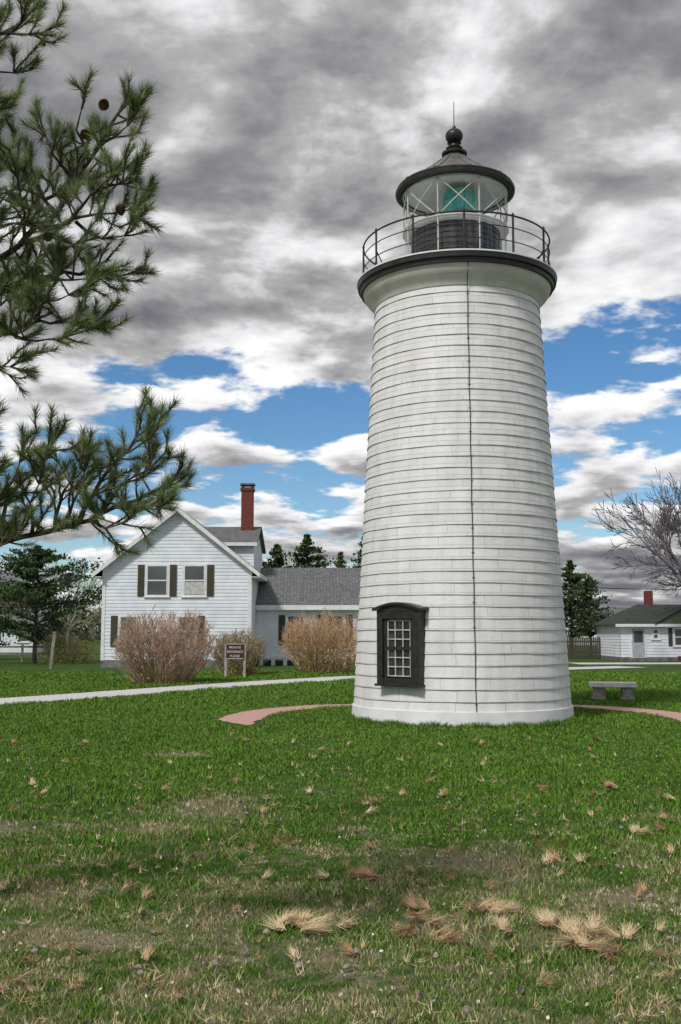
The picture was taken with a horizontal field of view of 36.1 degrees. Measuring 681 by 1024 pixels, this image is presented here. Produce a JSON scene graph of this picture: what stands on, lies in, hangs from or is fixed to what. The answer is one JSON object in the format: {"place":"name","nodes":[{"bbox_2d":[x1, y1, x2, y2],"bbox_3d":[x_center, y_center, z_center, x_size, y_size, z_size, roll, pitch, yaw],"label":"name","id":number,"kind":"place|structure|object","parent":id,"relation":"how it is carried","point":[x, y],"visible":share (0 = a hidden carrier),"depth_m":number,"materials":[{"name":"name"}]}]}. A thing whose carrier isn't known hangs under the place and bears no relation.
{"place":"outdoors","nodes":[
{"label":"outdoors","id":0,"kind":"place"},
{"bbox_2d":[0,624,52,651],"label":"walls","id":1,"kind":"structure","parent":0,"point":[11,639],"depth_m":94.26,"materials":[{"name":"white paint"}]},
{"bbox_2d":[0,609,47,625],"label":"roof front","id":2,"kind":"structure","parent":1,"relation":"on","point":[16,619],"depth_m":95.86,"materials":[{"name":"concrete"}]},
{"bbox_2d":[240,483,254,486],"bbox_3d":[-5.750,-1.681,64.799,0.880,0.100,0.880,0,-6,0],"label":"chimney cap","id":3,"kind":"object","parent":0,"point":[247,484],"visible":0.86,"depth_m":64.36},
{"bbox_2d":[260,573,267,581],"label":"eave fascia","id":4,"kind":"structure","parent":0,"point":[263,577],"depth_m":58.62,"materials":[{"name":"white wood"}]},
{"bbox_2d":[216,704,351,724],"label":"brick path","id":5,"kind":"structure","parent":0,"point":[247,717],"depth_m":25.07,"materials":[{"name":"brick"}]},
{"bbox_2d":[256,605,358,609],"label":"wing fascia","id":6,"kind":"structure","parent":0,"point":[305,607],"depth_m":59.34,"materials":[{"name":"white wood"}]},
{"bbox_2d":[256,568,360,604],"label":"wing roof front","id":7,"kind":"structure","parent":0,"point":[310,586],"depth_m":61.23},
{"bbox_2d":[0,666,641,704],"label":"gravel path","id":8,"kind":"structure","parent":0,"point":[56,697],"depth_m":35.35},
{"bbox_2d":[0,634,680,1023],"bbox_3d":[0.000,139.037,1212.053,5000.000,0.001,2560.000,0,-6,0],"label":"ground","id":9,"kind":"structure","parent":0,"point":[28,666],"depth_m":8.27,"materials":[{"name":"green plant"}]},
{"bbox_2d":[0,573,23,645],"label":"pine tree","id":10,"kind":"object","parent":9,"relation":"on","point":[4,598],"visible":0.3,"depth_m":71.44,"materials":[{"name":"green plant"}]},
{"bbox_2d":[0,645,87,661],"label":"rail fence","id":11,"kind":"object","parent":9,"relation":"on","point":[22,647],"visible":0.48,"depth_m":65.43,"materials":[{"name":"grey wood"}]},
{"bbox_2d":[0,545,103,662],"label":"pine tree","id":12,"kind":"object","parent":9,"relation":"on","point":[36,596],"visible":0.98,"depth_m":63.22,"materials":[{"name":"green plant"}]},
{"bbox_2d":[49,632,56,668],"bbox_3d":[-15.011,7.265,54.529,0.353,2.025,0.200,0,-6,0],"label":"marker post","id":13,"kind":"object","parent":9,"relation":"on","point":[52,650],"visible":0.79,"depth_m":54.47,"materials":[{"name":"grey wood"}]},
{"bbox_2d":[7,559,101,652],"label":"bare birch tree","id":14,"kind":"object","parent":9,"relation":"on","point":[69,623],"visible":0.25,"depth_m":84.38,"materials":[{"name":"green plant"}]},
{"bbox_2d":[31,625,100,663],"bbox_3d":[-16.520,8.006,63.448,4.313,2.440,4.389,0,-6,0],"label":"bare bush","id":15,"kind":"object","parent":9,"relation":"on","point":[61,658],"visible":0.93,"depth_m":62.91,"materials":[{"name":"green plant"}]},
{"bbox_2d":[56,607,101,643],"bbox_3d":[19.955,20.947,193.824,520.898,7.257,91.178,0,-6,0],"label":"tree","id":16,"kind":"object","parent":9,"relation":"on","point":[88,629],"visible":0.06,"depth_m":163.35,"materials":[{"name":"green plant"}]},
{"bbox_2d":[0,0,199,561],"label":"black pine tree","id":17,"kind":"object","parent":9,"relation":"on","point":[33,294],"visible":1,"depth_m":5.82,"materials":[{"name":"green plant"}]},
{"bbox_2d":[110,604,218,683],"bbox_3d":[-6.728,5.050,40.049,4.096,3.052,4.162,0,-6,0],"label":"bare bush","id":18,"kind":"object","parent":9,"relation":"on","point":[173,645],"visible":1,"depth_m":39.35,"materials":[{"name":"brown plant"}]},
{"bbox_2d":[100,660,255,667],"bbox_3d":[-8.875,8.856,61.781,8.090,0.480,11.230,0,-6,0],"label":"foundation","id":19,"kind":"object","parent":9,"relation":"on","point":[106,664],"visible":0.07,"depth_m":56.20,"materials":[{"name":"grey concrete"}]},
{"bbox_2d":[104,512,247,659],"bbox_3d":[-8.875,3.945,56.703,8.050,8.100,0.026,0,-6,0],"label":"front siding","id":20,"kind":"object","parent":19,"relation":"on","point":[180,540],"visible":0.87,"depth_m":56.70,"materials":[{"name":"white paint"}]},
{"bbox_2d":[100,568,105,659],"bbox_3d":[-12.830,5.519,56.515,0.180,4.970,0.045,0,-6,0],"label":"corner board","id":21,"kind":"object","parent":20,"relation":"attached to","point":[103,613],"visible":1,"depth_m":56.48,"materials":[{"name":"white wood"}]},
{"bbox_2d":[110,616,117,646],"bbox_3d":[-12.225,6.425,56.388,0.360,1.660,0.045,0,-6,0],"label":"shutter","id":22,"kind":"object","parent":20,"relation":"attached to","point":[113,634],"visible":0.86,"depth_m":56.38,"materials":[{"name":"wood"}]},
{"bbox_2d":[118,615,138,637],"bbox_3d":[-11.450,6.429,56.420,1.150,1.700,0.070,0,-6,0],"label":"window casing","id":23,"kind":"object","parent":20,"relation":"attached to","point":[119,616],"depth_m":56.47,"materials":[{"name":"white wood"}]},
{"bbox_2d":[120,617,135,641],"bbox_3d":[-11.450,6.424,56.382,0.950,1.500,0.006,0,-6,0],"label":"window pane","id":24,"kind":"object","parent":23,"relation":"in","point":[123,618],"visible":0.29,"depth_m":56.43,"materials":[{"name":"grey glass"}]},
{"bbox_2d":[137,565,144,595],"bbox_3d":[-10.825,3.712,56.694,0.360,1.710,0.045,0,-6,0],"label":"shutter","id":25,"kind":"object","parent":20,"relation":"attached to","point":[140,578],"visible":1,"depth_m":56.68,"materials":[{"name":"black wood"}]},
{"bbox_2d":[144,564,169,596],"bbox_3d":[-9.950,3.716,56.727,1.350,1.750,0.070,0,-6,0],"label":"window casing","id":26,"kind":"object","parent":20,"relation":"attached to","point":[146,565],"depth_m":56.70,"materials":[{"name":"white wood"}]},
{"bbox_2d":[146,566,147,594],"bbox_3d":[-10.495,3.711,56.682,0.060,1.550,0.020,0,-6,0],"label":"sash stile","id":27,"kind":"object","parent":26,"relation":"attached to","point":[147,581],"visible":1,"depth_m":56.66,"materials":[{"name":"white wood"}]},
{"bbox_2d":[147,566,166,594],"bbox_3d":[-9.950,3.712,56.689,1.150,1.550,0.006,0,-6,0],"label":"window pane","id":28,"kind":"object","parent":26,"relation":"in","point":[156,573],"visible":1,"depth_m":56.69,"materials":[{"name":"glass"}]},
{"bbox_2d":[166,566,167,594],"bbox_3d":[-9.405,3.711,56.682,0.060,1.550,0.020,0,-6,0],"label":"sash stile","id":29,"kind":"object","parent":26,"relation":"attached to","point":[167,582],"visible":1,"depth_m":56.65,"materials":[{"name":"white wood"}]},
{"bbox_2d":[170,565,176,595],"bbox_3d":[-9.075,3.712,56.694,0.360,1.710,0.045,0,-6,0],"label":"shutter","id":30,"kind":"object","parent":20,"relation":"attached to","point":[173,576],"visible":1,"depth_m":56.68,"materials":[{"name":"black wood"}]},
{"bbox_2d":[176,615,196,643],"bbox_3d":[-8.300,6.429,56.420,1.150,1.700,0.070,0,-6,0],"label":"window casing","id":31,"kind":"object","parent":20,"relation":"attached to","point":[183,616],"depth_m":56.47,"materials":[{"name":"white wood"}]},
{"bbox_2d":[179,617,194,640],"bbox_3d":[-8.300,6.424,56.382,0.950,1.500,0.006,0,-6,0],"label":"window pane","id":32,"kind":"object","parent":31,"relation":"in","point":[186,625],"visible":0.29,"depth_m":56.42,"materials":[{"name":"grey glass"}]},
{"bbox_2d":[182,564,206,596],"bbox_3d":[-7.930,3.716,56.727,1.350,1.750,0.070,0,-6,0],"label":"window casing","id":33,"kind":"object","parent":20,"relation":"attached to","point":[205,565],"depth_m":56.69,"materials":[{"name":"white wood"}]},
{"bbox_2d":[183,566,184,594],"bbox_3d":[-8.475,3.711,56.682,0.060,1.550,0.020,0,-6,0],"label":"sash stile","id":34,"kind":"object","parent":33,"relation":"attached to","point":[184,581],"visible":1,"depth_m":56.66,"materials":[{"name":"white wood"}]},
{"bbox_2d":[185,566,203,594],"bbox_3d":[-7.930,3.712,56.689,1.150,1.550,0.006,0,-6,0],"label":"window pane","id":35,"kind":"object","parent":33,"relation":"in","point":[194,572],"visible":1,"depth_m":56.72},
{"bbox_2d":[185,582,203,593],"bbox_3d":[-7.930,4.125,56.636,1.010,0.678,0.005,0,-6,0],"label":"curtain","id":36,"kind":"object","parent":33,"relation":"hanging from","point":[194,587],"visible":1,"depth_m":56.64,"materials":[{"name":"white fabric"}]},
{"bbox_2d":[198,616,204,646],"bbox_3d":[-7.525,6.425,56.388,0.360,1.660,0.045,0,-6,0],"label":"shutter","id":37,"kind":"object","parent":20,"relation":"attached to","point":[201,625],"visible":0.36,"depth_m":56.41,"materials":[{"name":"wood"}]},
{"bbox_2d":[207,565,213,595],"bbox_3d":[-7.055,3.712,56.694,0.360,1.710,0.045,0,-6,0],"label":"shutter","id":38,"kind":"object","parent":20,"relation":"attached to","point":[210,576],"visible":1,"depth_m":56.68,"materials":[{"name":"black wood"}]},
{"bbox_2d":[208,570,212,592],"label":"shutter slats","id":39,"kind":"object","parent":38,"relation":"attached to","point":[210,581],"visible":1,"depth_m":56.65,"materials":[{"name":"black wood"}]},
{"bbox_2d":[248,569,251,643],"bbox_3d":[-4.920,5.519,56.515,0.180,4.970,0.045,0,-6,0],"label":"corner board","id":40,"kind":"object","parent":20,"relation":"attached to","point":[249,595],"visible":0.71,"depth_m":56.59,"materials":[{"name":"white wood"}]},
{"bbox_2d":[224,643,245,676],"bbox_3d":[-4.500,6.354,44.584,0.900,1.490,0.168,0,-6,0],"label":"wooden sign","id":41,"kind":"object","parent":9,"relation":"on","point":[235,650],"visible":1,"depth_m":44.56,"materials":[{"name":"white wood"}]},
{"bbox_2d":[210,626,268,675],"bbox_3d":[-4.559,6.258,47.081,2.727,2.229,2.786,0,-6,0],"label":"bare bush","id":42,"kind":"object","parent":9,"relation":"on","point":[218,655],"visible":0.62,"depth_m":46.62,"materials":[{"name":"brown plant"}]},
{"bbox_2d":[262,543,287,567],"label":"pine tree","id":43,"kind":"object","parent":9,"relation":"on","point":[277,554],"visible":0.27,"depth_m":81.87,"materials":[{"name":"green plant"}]},
{"bbox_2d":[256,660,354,665],"bbox_3d":[-0.810,8.566,59.479,8.020,0.540,0.070,0,-6,0],"label":"wing crawlspace","id":44,"kind":"object","parent":9,"relation":"on","point":[277,663],"visible":0.07,"depth_m":59.44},
{"bbox_2d":[256,610,358,655],"bbox_3d":[-0.810,6.763,59.605,8.020,3.050,0.026,0,-6,0],"label":"wing siding","id":45,"kind":"object","parent":44,"relation":"on","point":[267,624],"visible":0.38,"depth_m":59.65,"materials":[{"name":"white wood"}]},
{"bbox_2d":[259,656,355,658],"bbox_3d":[-0.810,8.263,59.423,8.020,0.170,0.050,0,-6,0],"label":"wing base board","id":46,"kind":"object","parent":45,"relation":"attached to","point":[276,657],"visible":0.21,"depth_m":59.40,"materials":[{"name":"white wood"}]},
{"bbox_2d":[283,533,337,567],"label":"pine tree","id":47,"kind":"object","parent":9,"relation":"on","point":[307,550],"visible":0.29,"depth_m":83.80,"materials":[{"name":"green plant"}]},
{"bbox_2d":[278,607,358,673],"bbox_3d":[-0.851,6.080,49.671,4.256,3.179,4.296,0,-6,0],"label":"bare bush","id":48,"kind":"object","parent":9,"relation":"on","point":[304,636],"visible":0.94,"depth_m":48.93,"materials":[{"name":"brown plant"}]},
{"bbox_2d":[333,551,346,567],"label":"pine tree","id":49,"kind":"object","parent":9,"relation":"on","point":[340,561],"visible":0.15,"depth_m":94.96,"materials":[{"name":"green plant"}]},
{"bbox_2d":[0,733,680,1023],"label":"dry grass tufts","id":50,"kind":"object","parent":9,"relation":"on","point":[498,907],"visible":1,"depth_m":7.07,"materials":[{"name":"dry grass"}]},
{"bbox_2d":[0,735,680,1023],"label":"leaf litter","id":51,"kind":"object","parent":9,"relation":"on","point":[340,994],"visible":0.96,"depth_m":6.99,"materials":[{"name":"brown plant"}]},
{"bbox_2d":[16,774,680,1023],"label":"fallen leaves","id":52,"kind":"object","parent":9,"relation":"on","point":[520,988],"visible":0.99,"depth_m":6.54,"materials":[{"name":"beige plant"}]},
{"bbox_2d":[348,536,362,567],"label":"pine tree","id":53,"kind":"object","parent":9,"relation":"on","point":[359,553],"visible":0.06,"depth_m":79.65,"materials":[{"name":"green plant"}]},
{"bbox_2d":[352,102,573,728],"bbox_3d":[2.750,-2.609,24.548,5.140,14.800,5.140,0,-6,0],"label":"lighthouse","id":54,"kind":"object","parent":9,"relation":"on","point":[461,616],"visible":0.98,"depth_m":22.58,"materials":[{"name":"white wood"}]},
{"bbox_2d":[388,619,410,678],"bbox_3d":[1.256,2.866,21.970,0.760,1.240,0.020,-5,-8,37],"label":"window glass","id":55,"kind":"structure","parent":54,"relation":"in","point":[399,653],"depth_m":21.97,"materials":[{"name":"glass"}]},
{"bbox_2d":[560,560,605,650],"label":"pine tree","id":56,"kind":"object","parent":9,"relation":"on","point":[573,580],"visible":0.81,"depth_m":75.42,"materials":[{"name":"green plant"}]},
{"bbox_2d":[566,637,600,657],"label":"wooden fence","id":57,"kind":"object","parent":9,"relation":"on","point":[580,648],"visible":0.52,"depth_m":73.39,"materials":[{"name":"wood"}]},
{"bbox_2d":[567,577,615,656],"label":"pine tree","id":58,"kind":"object","parent":9,"relation":"on","point":[591,608],"visible":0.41,"depth_m":79.42,"materials":[{"name":"green plant"}]},
{"bbox_2d":[588,682,636,699],"bbox_3d":[7.900,5.198,30.308,1.320,0.520,0.600,-1,-7,8],"label":"stone bench","id":59,"kind":"object","parent":9,"relation":"on","point":[626,690],"visible":0.83,"depth_m":30.07,"materials":[{"name":"grey stone"}]},
{"bbox_2d":[573,705,680,721],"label":"brick path","id":60,"kind":"structure","parent":9,"relation":"on","point":[676,715],"depth_m":26.01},
{"bbox_2d":[590,467,680,596],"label":"bare deciduous tree","id":61,"kind":"object","parent":9,"relation":"on","point":[668,526],"visible":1,"depth_m":63.90,"materials":[{"name":"grey plant"}]},
{"bbox_2d":[592,591,680,661],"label":"white cottage","id":62,"kind":"structure","parent":9,"relation":"on","point":[648,630],"depth_m":68.31,"materials":[{"name":"paint"}]},
{"bbox_2d":[632,629,644,656],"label":"cottage door","id":63,"kind":"structure","parent":62,"relation":"in","point":[638,648],"depth_m":68.18,"materials":[{"name":"white wood"}]},
{"bbox_2d":[675,629,680,644],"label":"window pane","id":64,"kind":"structure","parent":62,"relation":"in","point":[677,631],"depth_m":68.26,"materials":[{"name":"grey glass"}]},
{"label":"walls","id":65,"kind":"object","parent":9,"relation":"on","visible":0},
{"bbox_2d":[0,587,42,608],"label":"roof front","id":66,"kind":"structure","parent":65,"relation":"on","point":[13,603],"depth_m":150.83,"materials":[{"name":"grey"}]},
{"bbox_3d":[-8.875,4.760,62.264,8.030,8.530,11.190,0,-6,0],"label":"house body","id":67,"kind":"object","parent":9,"relation":"on","visible":0},
{"bbox_2d":[95,536,138,576],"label":"roof slope","id":68,"kind":"structure","parent":67,"relation":"on","point":[100,574],"depth_m":57.45,"materials":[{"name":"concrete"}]},
{"bbox_2d":[92,508,176,576],"bbox_3d":[-11.137,1.617,56.551,4.525,3.868,0.050,0,-6,0],"label":"rake board","id":69,"kind":"object","parent":68,"relation":"attached to","point":[112,559],"visible":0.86,"depth_m":56.52,"materials":[{"name":"white wood"}]},
{"bbox_2d":[177,506,266,577],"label":"roof slope","id":70,"kind":"structure","parent":67,"relation":"on","point":[221,541],"depth_m":58.72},
{"bbox_2d":[177,507,259,576],"bbox_3d":[-6.612,1.617,56.551,4.525,3.868,0.050,0,-6,0],"label":"rake board","id":71,"kind":"object","parent":70,"relation":"attached to","point":[219,542],"visible":0.86,"depth_m":56.52,"materials":[{"name":"white wood"}]},
{"bbox_2d":[205,527,261,542],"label":"roof front","id":72,"kind":"structure","parent":70,"relation":"on","point":[229,534],"depth_m":63.15,"materials":[{"name":"concrete"}]},
{"bbox_2d":[223,542,256,545],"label":"fascia","id":73,"kind":"structure","parent":70,"relation":"attached to","point":[240,543],"depth_m":61.20,"materials":[{"name":"white wood"}]},
{"bbox_2d":[259,530,265,553],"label":"roof back","id":74,"kind":"structure","parent":70,"relation":"on","point":[262,543],"depth_m":67.16,"materials":[{"name":"concrete"}]},
{"bbox_2d":[251,572,258,654],"bbox_3d":[-4.837,6.129,62.004,0.026,4.950,11.000,0,-6,0],"label":"side siding","id":75,"kind":"object","parent":67,"relation":"attached to","point":[255,584],"visible":0.26,"depth_m":58.69,"materials":[{"name":"white paint"}]},
{"bbox_2d":[251,587,251,657],"bbox_3d":[-4.816,5.528,56.597,0.021,4.970,0.200,0,-6,0],"label":"corner board","id":76,"kind":"object","parent":75,"relation":"attached to","point":[251,611],"visible":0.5,"depth_m":56.52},
{"bbox_2d":[254,546,261,570],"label":"block","id":77,"kind":"structure","parent":67,"relation":"on","point":[257,558],"depth_m":64.46,"materials":[{"name":"white paint"}]},
{"bbox_2d":[228,546,253,566],"bbox_3d":[-6.688,2.847,61.456,3.175,2.150,0.026,0,-6,0],"label":"block siding","id":78,"kind":"object","parent":77,"relation":"attached to","point":[245,553],"visible":0.29,"depth_m":61.51,"materials":[{"name":"white paint"}]},
{"bbox_2d":[241,487,253,530],"bbox_3d":[-5.750,0.281,64.577,0.720,3.550,0.720,0,-6,0],"label":"chimney stack","id":79,"kind":"object","parent":77,"relation":"on","point":[247,510],"visible":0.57,"depth_m":64.27,"materials":[{"name":"red brick"}]},
{"bbox_2d":[240,488,254,491],"bbox_3d":[-5.750,-1.368,64.764,0.840,0.170,0.840,0,-6,0],"label":"chimney corbel","id":80,"kind":"object","parent":79,"relation":"attached to","point":[247,489],"visible":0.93,"depth_m":64.35,"materials":[{"name":"red brick"}]},
{"bbox_2d":[257,537,261,549],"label":"gable","id":81,"kind":"structure","parent":77,"relation":"on","point":[259,544],"depth_m":66.18,"materials":[{"name":"white paint"}]},
{"bbox_2d":[251,577,265,581],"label":"eave soffit","id":82,"kind":"structure","parent":67,"relation":"attached to","point":[258,579],"depth_m":58.83,"materials":[{"name":"white wood"}]},
{"bbox_3d":[-0.810,6.131,62.914,8.020,5.350,6.390,0,-6,0],"label":"wing","id":83,"kind":"object","parent":9,"relation":"on","visible":0},
{"bbox_2d":[285,615,305,644],"bbox_3d":[-2.550,6.739,59.605,1.200,1.750,0.070,0,-6,0],"label":"window casing","id":84,"kind":"object","parent":83,"relation":"attached to","point":[286,621],"depth_m":59.64,"materials":[{"name":"white wood"}]},
{"bbox_2d":[278,615,284,644],"bbox_3d":[-3.350,6.735,59.573,0.360,1.710,0.045,0,-6,0],"label":"shutter","id":85,"kind":"object","parent":84,"relation":"attached to","point":[281,626],"visible":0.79,"depth_m":59.57,"materials":[{"name":"black wood"}]},
{"bbox_2d":[288,616,303,641],"bbox_3d":[-2.550,6.734,59.568,1.000,1.550,0.006,0,-6,0],"label":"window pane","id":86,"kind":"object","parent":84,"relation":"in","point":[290,619],"visible":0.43,"depth_m":59.62,"materials":[{"name":"grey glass"}]},
{"bbox_2d":[325,615,345,643],"bbox_3d":[-0.300,6.739,59.605,1.200,1.750,0.070,0,-6,0],"label":"window casing","id":87,"kind":"object","parent":83,"relation":"attached to","point":[338,615],"depth_m":59.66,"materials":[{"name":"white wood"}]},
{"bbox_2d":[327,616,342,643],"bbox_3d":[-0.300,6.734,59.568,1.000,1.550,0.006,0,-6,0],"label":"window pane","id":88,"kind":"object","parent":87,"relation":"in","point":[337,619],"visible":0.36,"depth_m":59.63,"materials":[{"name":"grey glass"}]},
{"bbox_2d":[346,615,351,640],"bbox_3d":[0.500,6.735,59.573,0.360,1.710,0.045,0,-6,0],"label":"shutter","id":89,"kind":"object","parent":87,"relation":"attached to","point":[349,623],"visible":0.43,"depth_m":59.61,"materials":[{"name":"black wood"}]},
{"bbox_2d":[0,0,680,630],"label":"sky","id":90,"kind":"structure","parent":0,"point":[284,133],"materials":[{"name":"grey"}]},
{"bbox_2d":[66,586,680,589],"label":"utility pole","id":91,"kind":"object","parent":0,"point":[595,587],"visible":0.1,"depth_m":119.76,"materials":[{"name":"brown wood"}]},
{"bbox_2d":[566,623,596,644],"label":"walls","id":92,"kind":"structure","parent":0,"point":[594,636],"depth_m":139.02,"materials":[{"name":"white paint"}]},
{"bbox_2d":[573,608,626,622],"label":"roof front","id":93,"kind":"structure","parent":92,"relation":"on","point":[616,610],"depth_m":142.40,"materials":[{"name":"concrete"}]},
{"bbox_2d":[574,662,680,663],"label":"road","id":94,"kind":"structure","parent":0,"point":[636,663],"depth_m":62.77,"materials":[{"name":"grey asphalt"}]}
]}

